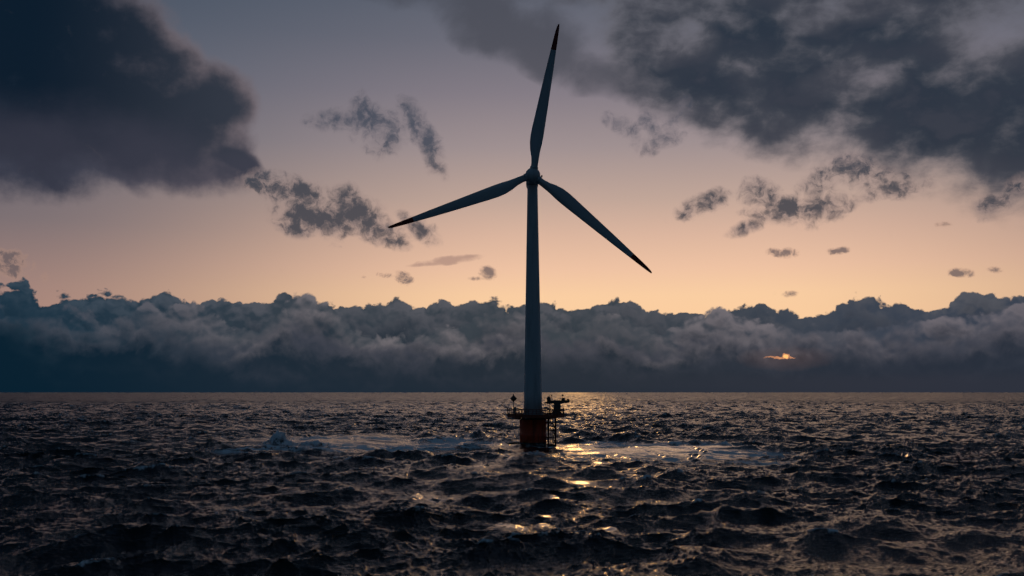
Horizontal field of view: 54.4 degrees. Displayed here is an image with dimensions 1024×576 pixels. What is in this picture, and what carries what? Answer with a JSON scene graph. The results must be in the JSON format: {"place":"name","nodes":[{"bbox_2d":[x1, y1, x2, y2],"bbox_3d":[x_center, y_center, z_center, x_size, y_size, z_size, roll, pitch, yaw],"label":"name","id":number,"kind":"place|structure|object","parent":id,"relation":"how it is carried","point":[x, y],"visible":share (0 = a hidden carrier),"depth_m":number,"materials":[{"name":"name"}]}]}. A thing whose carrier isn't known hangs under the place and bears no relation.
{"place":"outdoors","nodes":[
{"label":"outdoors","id":0,"kind":"place"},
{"bbox_2d":[0,392,1023,575],"bbox_3d":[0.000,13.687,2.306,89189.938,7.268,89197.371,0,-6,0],"label":"sea water","id":1,"kind":"structure","parent":0,"point":[610,484],"depth_m":154.38,"materials":[{"name":"black liquid"}]},
{"bbox_2d":[280,432,552,445],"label":"sea spray","id":2,"kind":"object","parent":1,"relation":"on","point":[291,441],"visible":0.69,"depth_m":262.74,"materials":[{"name":"white liquid"}]},
{"bbox_2d":[388,24,651,446],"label":"wind turbine","id":3,"kind":"object","parent":1,"relation":"in","point":[533,418],"visible":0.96,"depth_m":267.39,"materials":[{"name":"white metal"}]},
{"bbox_2d":[510,394,516,408],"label":"diamond daymark","id":4,"kind":"object","parent":3,"relation":"on","point":[513,398],"visible":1,"depth_m":263.98,"materials":[{"name":"grey metal"}]},
{"bbox_2d":[0,0,1023,391],"label":"sky","id":5,"kind":"structure","parent":0,"point":[196,195],"materials":[{"name":"grey"}]},
{"bbox_2d":[545,394,569,413],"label":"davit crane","id":6,"kind":"object","parent":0,"point":[556,403],"visible":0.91,"depth_m":263.66,"materials":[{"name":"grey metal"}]}
]}

